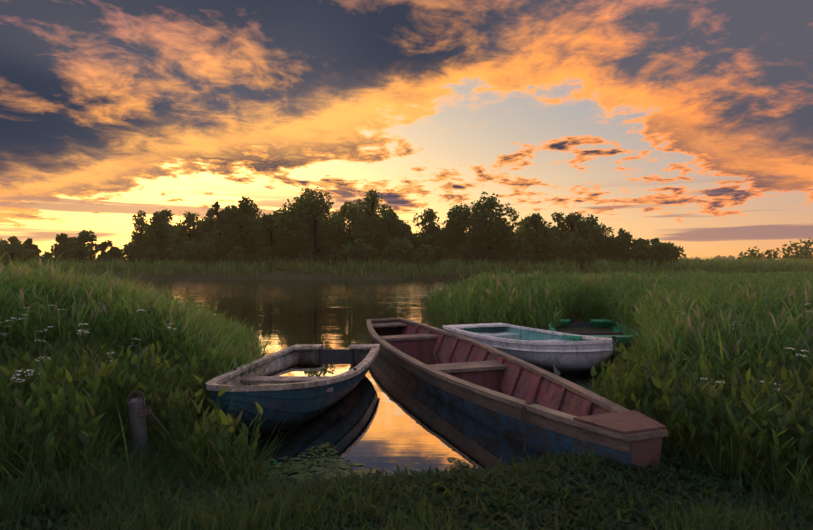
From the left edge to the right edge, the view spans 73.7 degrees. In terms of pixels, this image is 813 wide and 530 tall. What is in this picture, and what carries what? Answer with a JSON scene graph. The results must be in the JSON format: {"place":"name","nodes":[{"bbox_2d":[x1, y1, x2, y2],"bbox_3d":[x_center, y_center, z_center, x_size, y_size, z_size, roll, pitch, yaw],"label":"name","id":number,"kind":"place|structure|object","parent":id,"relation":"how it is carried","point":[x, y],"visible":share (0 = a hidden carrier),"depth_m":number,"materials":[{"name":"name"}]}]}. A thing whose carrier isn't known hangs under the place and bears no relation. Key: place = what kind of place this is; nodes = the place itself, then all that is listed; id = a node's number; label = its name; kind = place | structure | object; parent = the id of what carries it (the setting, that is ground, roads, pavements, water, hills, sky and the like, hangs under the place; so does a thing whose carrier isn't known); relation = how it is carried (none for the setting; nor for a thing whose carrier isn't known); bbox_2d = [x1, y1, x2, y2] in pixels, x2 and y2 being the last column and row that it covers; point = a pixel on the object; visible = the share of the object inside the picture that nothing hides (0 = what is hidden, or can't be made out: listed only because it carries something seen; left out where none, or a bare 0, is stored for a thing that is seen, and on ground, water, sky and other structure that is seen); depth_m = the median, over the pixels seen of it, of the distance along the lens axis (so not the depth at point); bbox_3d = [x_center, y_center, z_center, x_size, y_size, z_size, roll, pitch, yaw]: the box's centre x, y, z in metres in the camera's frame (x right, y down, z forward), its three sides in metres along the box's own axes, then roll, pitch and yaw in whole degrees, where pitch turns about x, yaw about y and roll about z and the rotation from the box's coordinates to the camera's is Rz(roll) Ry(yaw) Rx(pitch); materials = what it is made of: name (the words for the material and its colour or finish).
{"place":"outdoors","nodes":[
{"label":"outdoors","id":0,"kind":"place"},
{"bbox_2d":[85,278,629,484],"bbox_3d":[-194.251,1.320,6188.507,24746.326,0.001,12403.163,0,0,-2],"label":"river water","id":1,"kind":"structure","parent":0,"point":[384,413],"depth_m":6.04,"materials":[{"name":"brown liquid"}]},
{"bbox_2d":[206,344,379,434],"bbox_3d":[-1.048,1.147,5.266,1.268,0.574,2.962,-2,-1,8],"label":"rowboat","id":2,"kind":"object","parent":1,"relation":"on","point":[302,383],"visible":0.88,"depth_m":4.71,"materials":[{"name":"paint"}]},
{"bbox_2d":[211,412,467,488],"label":"floating pads","id":3,"kind":"object","parent":1,"relation":"on","point":[294,467],"visible":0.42,"depth_m":3.52,"materials":[{"name":"green plant"}]},
{"bbox_2d":[367,318,667,469],"bbox_3d":[0.481,1.171,6.386,1.223,0.539,6.930,-1,1,-15],"label":"rowboat","id":4,"kind":"object","parent":1,"relation":"on","point":[539,411],"visible":0.98,"depth_m":4.48,"materials":[{"name":"blue paint"}]},
{"bbox_2d":[442,323,616,373],"bbox_3d":[1.719,1.125,7.368,1.308,0.610,2.714,1,-1,-30],"label":"white dinghy","id":5,"kind":"object","parent":1,"relation":"in","point":[553,351],"visible":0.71,"depth_m":6.67,"materials":[{"name":"white wood"}]},
{"bbox_2d":[548,319,640,360],"bbox_3d":[2.869,1.179,8.384,1.248,0.462,2.612,-1,0,10],"label":"green boat","id":6,"kind":"object","parent":1,"relation":"on","point":[597,323],"visible":0.27,"depth_m":8.74,"materials":[{"name":"paint"}]},
{"bbox_2d":[1,269,802,529],"bbox_3d":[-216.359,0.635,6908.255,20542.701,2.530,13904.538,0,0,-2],"label":"ground","id":7,"kind":"structure","parent":0,"point":[295,275],"depth_m":49.66,"materials":[{"name":"soil"}]},
{"bbox_2d":[0,238,9,248],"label":"tree","id":8,"kind":"object","parent":7,"relation":"on","point":[3,241],"visible":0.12,"depth_m":94.96,"materials":[{"name":"green plant"}]},
{"bbox_2d":[5,235,21,259],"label":"tree","id":9,"kind":"object","parent":7,"relation":"on","point":[13,238],"visible":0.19,"depth_m":86.70,"materials":[{"name":"green plant"}]},
{"bbox_2d":[0,242,31,267],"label":"bush","id":10,"kind":"object","parent":7,"relation":"on","point":[17,251],"visible":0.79,"depth_m":63.25,"materials":[{"name":"green plant"}]},
{"bbox_2d":[20,249,39,265],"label":"bush","id":11,"kind":"object","parent":7,"relation":"on","point":[29,254],"visible":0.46,"depth_m":62.27,"materials":[{"name":"green plant"}]},
{"bbox_2d":[22,238,42,258],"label":"tree","id":12,"kind":"object","parent":7,"relation":"on","point":[28,243],"visible":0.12,"depth_m":66.56,"materials":[{"name":"green plant"}]},
{"bbox_2d":[40,251,63,264],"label":"bush","id":13,"kind":"object","parent":7,"relation":"on","point":[49,255],"visible":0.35,"depth_m":61.29,"materials":[{"name":"green plant"}]},
{"bbox_2d":[51,233,67,259],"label":"tree","id":14,"kind":"object","parent":7,"relation":"on","point":[60,237],"visible":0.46,"depth_m":67.66,"materials":[{"name":"green plant"}]},
{"bbox_2d":[55,237,75,260],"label":"tree","id":15,"kind":"object","parent":7,"relation":"on","point":[66,241],"visible":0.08,"depth_m":66.92,"materials":[{"name":"green plant"}]},
{"bbox_2d":[66,242,95,267],"bbox_3d":[-37.544,-0.786,62.906,3.196,3.704,2.887,0,0,-6],"label":"bush","id":16,"kind":"object","parent":7,"relation":"on","point":[85,250],"visible":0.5,"depth_m":62.55,"materials":[{"name":"green plant"}]},
{"bbox_2d":[64,230,98,260],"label":"tree","id":17,"kind":"object","parent":7,"relation":"on","point":[85,236],"visible":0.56,"depth_m":64.08,"materials":[{"name":"green plant"}]},
{"bbox_2d":[94,252,111,266],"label":"bush","id":18,"kind":"object","parent":7,"relation":"on","point":[104,255],"visible":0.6,"depth_m":61.65,"materials":[{"name":"green plant"}]},
{"bbox_2d":[97,240,123,261],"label":"tree","id":19,"kind":"object","parent":7,"relation":"on","point":[113,251],"visible":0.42,"depth_m":62.33,"materials":[{"name":"green plant"}]},
{"bbox_2d":[120,243,142,265],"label":"bush","id":20,"kind":"object","parent":7,"relation":"on","point":[131,251],"visible":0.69,"depth_m":58.94,"materials":[{"name":"green plant"}]},
{"bbox_2d":[128,210,149,258],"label":"tree","id":21,"kind":"object","parent":7,"relation":"on","point":[139,224],"visible":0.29,"depth_m":73.82,"materials":[{"name":"green plant"}]},
{"bbox_2d":[128,390,154,453],"bbox_3d":[-1.674,1.179,3.417,0.151,0.784,0.115,0,0,-37],"label":"mooring post","id":22,"kind":"object","parent":7,"relation":"in","point":[138,425],"visible":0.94,"depth_m":3.38,"materials":[{"name":"wood"}]},
{"bbox_2d":[136,407,236,443],"bbox_3d":[-1.444,1.068,3.641,0.753,0.324,0.115,0,0,-43],"label":"mooring rope","id":23,"kind":"object","parent":22,"relation":"attached to","point":[145,414],"visible":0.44,"depth_m":3.45,"materials":[{"name":"brown fabric"}]},
{"bbox_2d":[0,248,302,492],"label":"bank reeds","id":24,"kind":"object","parent":7,"relation":"on","point":[73,398],"visible":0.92,"depth_m":4.03,"materials":[{"name":"green plant"}]},
{"bbox_2d":[140,211,174,261],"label":"tree","id":25,"kind":"object","parent":7,"relation":"on","point":[160,228],"visible":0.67,"depth_m":60.88,"materials":[{"name":"green plant"}]},
{"bbox_2d":[149,209,174,242],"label":"tree","id":26,"kind":"object","parent":7,"relation":"on","point":[168,213],"visible":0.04,"depth_m":64.92,"materials":[{"name":"green plant"}]},
{"bbox_2d":[167,239,204,267],"bbox_3d":[-22.863,-0.897,57.006,4.218,3.760,3.348,0,0,-29],"label":"bush","id":27,"kind":"object","parent":7,"relation":"on","point":[185,254],"visible":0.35,"depth_m":56.36,"materials":[{"name":"green plant"}]},
{"bbox_2d":[174,211,208,248],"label":"tree","id":28,"kind":"object","parent":7,"relation":"on","point":[191,218],"visible":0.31,"depth_m":68.63,"materials":[{"name":"green plant"}]},
{"bbox_2d":[180,213,213,243],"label":"tree","id":29,"kind":"object","parent":7,"relation":"on","point":[192,237],"visible":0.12,"depth_m":69.90,"materials":[{"name":"green plant"}]},
{"bbox_2d":[188,236,222,267],"bbox_3d":[-20.399,-0.937,55.928,3.536,4.111,3.816,0,0,27],"label":"bush","id":30,"kind":"object","parent":7,"relation":"on","point":[206,257],"visible":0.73,"depth_m":55.29,"materials":[{"name":"green plant"}]},
{"bbox_2d":[206,210,218,231],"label":"tree","id":31,"kind":"object","parent":7,"relation":"on","point":[208,213],"visible":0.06,"depth_m":72.48,"materials":[{"name":"green plant"}]},
{"bbox_2d":[199,201,240,262],"bbox_3d":[-20.139,-3.152,60.125,4.862,7.797,4.227,0,0,-9],"label":"tree","id":32,"kind":"object","parent":7,"relation":"on","point":[209,222],"visible":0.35,"depth_m":59.10,"materials":[{"name":"green plant"}]},
{"bbox_2d":[218,204,248,256],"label":"tree","id":33,"kind":"object","parent":7,"relation":"on","point":[222,215],"visible":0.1,"depth_m":58.54,"materials":[{"name":"green plant"}]},
{"bbox_2d":[226,246,248,270],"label":"bush","id":34,"kind":"object","parent":7,"relation":"on","point":[236,256],"visible":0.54,"depth_m":53.91,"materials":[{"name":"green plant"}]},
{"bbox_2d":[218,196,262,261],"bbox_3d":[-16.906,-2.919,56.612,5.212,8.574,4.413,0,0,-2],"label":"tree","id":35,"kind":"object","parent":7,"relation":"on","point":[241,219],"visible":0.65,"depth_m":55.90,"materials":[{"name":"green plant"}]},
{"bbox_2d":[250,207,260,232],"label":"tree","id":36,"kind":"object","parent":7,"relation":"on","point":[255,217],"visible":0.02,"depth_m":64.21,"materials":[{"name":"green plant"}]},
{"bbox_2d":[252,213,292,262],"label":"tree","id":37,"kind":"object","parent":7,"relation":"on","point":[268,244],"visible":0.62,"depth_m":54.30,"materials":[{"name":"green plant"}]},
{"bbox_2d":[272,197,322,244],"bbox_3d":[-12.735,-3.827,65.293,6.379,8.864,5.779,0,0,-44],"label":"tree","id":38,"kind":"object","parent":7,"relation":"on","point":[275,212],"visible":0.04,"depth_m":64.61,"materials":[{"name":"green plant"}]},
{"bbox_2d":[272,187,335,266],"bbox_3d":[-10.467,-3.681,55.894,4.973,8.931,8.854,0,0,34],"label":"tree","id":39,"kind":"object","parent":7,"relation":"on","point":[312,202],"visible":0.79,"depth_m":54.40,"materials":[{"name":"green plant"}]},
{"bbox_2d":[287,209,330,257],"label":"tree","id":40,"kind":"object","parent":7,"relation":"on","point":[321,251],"visible":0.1,"depth_m":56.65,"materials":[{"name":"green plant"}]},
{"bbox_2d":[322,208,335,224],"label":"tree","id":41,"kind":"object","parent":7,"relation":"on","point":[326,216],"visible":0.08,"depth_m":79.09,"materials":[{"name":"green plant"}]},
{"bbox_2d":[328,201,359,258],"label":"tree","id":42,"kind":"object","parent":7,"relation":"on","point":[338,217],"visible":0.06,"depth_m":64.10,"materials":[{"name":"green plant"}]},
{"bbox_2d":[320,206,379,262],"bbox_3d":[-5.649,-2.434,56.084,6.040,7.383,5.840,0,0,20],"label":"tree","id":43,"kind":"object","parent":7,"relation":"on","point":[339,236],"visible":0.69,"depth_m":54.96,"materials":[{"name":"green plant"}]},
{"bbox_2d":[341,239,378,269],"bbox_3d":[-4.611,-0.857,52.778,3.732,3.382,2.714,0,0,14],"label":"bush","id":44,"kind":"object","parent":7,"relation":"on","point":[363,248],"visible":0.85,"depth_m":52.54,"materials":[{"name":"green plant"}]},
{"bbox_2d":[346,211,379,264],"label":"tree","id":45,"kind":"object","parent":7,"relation":"on","point":[353,235],"visible":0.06,"depth_m":57.00,"materials":[{"name":"green plant"}]},
{"bbox_2d":[345,200,388,259],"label":"tree","id":46,"kind":"object","parent":7,"relation":"on","point":[366,207],"visible":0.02,"depth_m":77.56,"materials":[{"name":"green plant"}]},
{"bbox_2d":[361,206,377,256],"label":"tree","id":47,"kind":"object","parent":7,"relation":"on","point":[369,215],"visible":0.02,"depth_m":64.17,"materials":[{"name":"green plant"}]},
{"bbox_2d":[354,189,396,260],"bbox_3d":[-4.123,-3.733,64.215,5.771,10.530,6.449,0,0,-11],"label":"tree","id":48,"kind":"object","parent":7,"relation":"on","point":[371,200],"visible":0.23,"depth_m":63.70,"materials":[{"name":"green plant"}]},
{"bbox_2d":[370,204,408,222],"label":"tree","id":49,"kind":"object","parent":7,"relation":"on","point":[389,211],"visible":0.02,"depth_m":78.08,"materials":[{"name":"green plant"}]},
{"bbox_2d":[371,211,408,265],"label":"tree","id":50,"kind":"object","parent":7,"relation":"on","point":[384,228],"visible":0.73,"depth_m":56.16,"materials":[{"name":"green plant"}]},
{"bbox_2d":[381,237,414,267],"bbox_3d":[-0.638,-0.865,52.819,3.101,3.993,3.600,0,0,42],"label":"bush","id":51,"kind":"object","parent":7,"relation":"on","point":[397,247],"visible":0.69,"depth_m":52.42,"materials":[{"name":"green plant"}]},
{"bbox_2d":[390,220,412,245],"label":"tree","id":52,"kind":"object","parent":7,"relation":"on","point":[406,234],"visible":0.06,"depth_m":64.36,"materials":[{"name":"green plant"}]},
{"bbox_2d":[0,405,812,529],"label":"bank ground cover","id":53,"kind":"object","parent":7,"relation":"on","point":[133,500],"visible":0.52,"depth_m":2.55,"materials":[{"name":"green plant"}]},
{"bbox_2d":[0,255,812,279],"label":"reeds","id":54,"kind":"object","parent":7,"relation":"on","point":[713,264],"depth_m":53.36,"materials":[{"name":"green plant"}]},
{"bbox_2d":[0,306,812,408],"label":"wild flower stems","id":55,"kind":"object","parent":7,"relation":"on","point":[136,362],"visible":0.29,"depth_m":4.06,"materials":[{"name":"green plant"}]},
{"bbox_2d":[0,301,812,390],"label":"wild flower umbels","id":56,"kind":"object","parent":55,"relation":"attached to","point":[175,328],"visible":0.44,"depth_m":3.85,"materials":[{"name":"white plant"}]},
{"bbox_2d":[402,233,422,255],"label":"tree","id":57,"kind":"object","parent":7,"relation":"on","point":[416,243],"visible":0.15,"depth_m":57.82,"materials":[{"name":"green plant"}]},
{"bbox_2d":[410,244,434,270],"bbox_3d":[1.524,-0.455,52.664,2.452,3.195,3.119,0,0,0],"label":"bush","id":58,"kind":"object","parent":7,"relation":"on","point":[421,252],"visible":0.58,"depth_m":51.97,"materials":[{"name":"green plant"}]},
{"bbox_2d":[420,210,444,244],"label":"tree","id":59,"kind":"object","parent":7,"relation":"on","point":[432,228],"visible":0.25,"depth_m":60.88,"materials":[{"name":"green plant"}]},
{"bbox_2d":[412,208,452,246],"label":"tree","id":60,"kind":"object","parent":7,"relation":"on","point":[423,223],"visible":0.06,"depth_m":63.22,"materials":[{"name":"green plant"}]},
{"bbox_2d":[440,203,481,261],"bbox_3d":[6.167,-2.925,58.355,5.037,7.546,4.902,0,0,-15],"label":"tree","id":61,"kind":"object","parent":7,"relation":"on","point":[457,233],"visible":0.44,"depth_m":57.20,"materials":[{"name":"green plant"}]},
{"bbox_2d":[460,191,519,263],"bbox_3d":[8.462,-3.035,55.539,6.276,9.036,6.256,0,0,16],"label":"tree","id":62,"kind":"object","parent":7,"relation":"on","point":[486,235],"visible":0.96,"depth_m":54.51,"materials":[{"name":"green plant"}]},
{"bbox_2d":[491,220,512,261],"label":"tree","id":63,"kind":"object","parent":7,"relation":"on","point":[503,243],"visible":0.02,"depth_m":57.19,"materials":[{"name":"green plant"}]},
{"bbox_2d":[516,216,528,231],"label":"tree","id":64,"kind":"object","parent":7,"relation":"on","point":[521,221],"visible":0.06,"depth_m":75.69,"materials":[{"name":"green plant"}]},
{"bbox_2d":[514,213,556,264],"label":"tree","id":65,"kind":"object","parent":7,"relation":"on","point":[536,238],"visible":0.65,"depth_m":55.26,"materials":[{"name":"green plant"}]},
{"bbox_2d":[514,219,565,259],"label":"tree","id":66,"kind":"object","parent":7,"relation":"on","point":[557,246],"visible":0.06,"depth_m":64.39,"materials":[{"name":"green plant"}]},
{"bbox_2d":[550,212,569,253],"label":"tree","id":67,"kind":"object","parent":7,"relation":"on","point":[559,218],"visible":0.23,"depth_m":68.07,"materials":[{"name":"green plant"}]},
{"bbox_2d":[554,212,584,259],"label":"tree","id":68,"kind":"object","parent":7,"relation":"on","point":[572,218],"visible":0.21,"depth_m":67.03,"materials":[{"name":"green plant"}]},
{"bbox_2d":[566,219,597,260],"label":"tree","id":69,"kind":"object","parent":7,"relation":"on","point":[583,226],"visible":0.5,"depth_m":56.15,"materials":[{"name":"green plant"}]},
{"bbox_2d":[574,214,613,261],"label":"tree","id":70,"kind":"object","parent":7,"relation":"on","point":[601,250],"visible":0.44,"depth_m":59.48,"materials":[{"name":"green plant"}]},
{"bbox_2d":[580,221,614,255],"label":"tree","id":71,"kind":"object","parent":7,"relation":"on","point":[604,228],"visible":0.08,"depth_m":68.22,"materials":[{"name":"green plant"}]},
{"bbox_2d":[401,263,812,511],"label":"reed bed","id":72,"kind":"object","parent":7,"relation":"on","point":[733,419],"visible":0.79,"depth_m":4.79,"materials":[{"name":"green plant"}]},
{"bbox_2d":[603,228,644,263],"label":"tree","id":73,"kind":"object","parent":7,"relation":"on","point":[620,243],"visible":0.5,"depth_m":57.56,"materials":[{"name":"green plant"}]},
{"bbox_2d":[621,244,647,265],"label":"bush","id":74,"kind":"object","parent":7,"relation":"on","point":[629,254],"visible":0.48,"depth_m":56.30,"materials":[{"name":"green plant"}]},
{"bbox_2d":[644,238,664,258],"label":"tree","id":75,"kind":"object","parent":7,"relation":"on","point":[654,240],"depth_m":61.09,"materials":[{"name":"green plant"}]},
{"bbox_2d":[641,241,671,265],"bbox_3d":[26.346,-0.849,57.345,3.520,3.362,3.310,0,0,-31],"label":"bush","id":76,"kind":"object","parent":7,"relation":"on","point":[659,248],"visible":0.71,"depth_m":56.89,"materials":[{"name":"green plant"}]},
{"bbox_2d":[657,242,685,264],"bbox_3d":[28.741,-0.738,59.707,4.061,3.637,3.700,0,0,-42],"label":"bush","id":77,"kind":"object","parent":7,"relation":"on","point":[673,248],"visible":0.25,"depth_m":58.91,"materials":[{"name":"green plant"}]},
{"bbox_2d":[737,246,781,259],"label":"bush","id":78,"kind":"object","parent":7,"relation":"on","point":[753,253],"visible":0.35,"depth_m":88.22,"materials":[{"name":"green plant"}]},
{"bbox_2d":[781,238,812,259],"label":"bush","id":79,"kind":"object","parent":7,"relation":"on","point":[806,246],"visible":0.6,"depth_m":91.38,"materials":[{"name":"green plant"}]},
{"bbox_2d":[782,249,812,259],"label":"bush","id":80,"kind":"object","parent":7,"relation":"on","point":[794,253],"visible":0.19,"depth_m":104.41,"materials":[{"name":"green plant"}]},
{"bbox_2d":[0,0,812,259],"label":"sky","id":81,"kind":"structure","parent":0,"point":[688,124],"materials":[{"name":"orange"}]}
]}

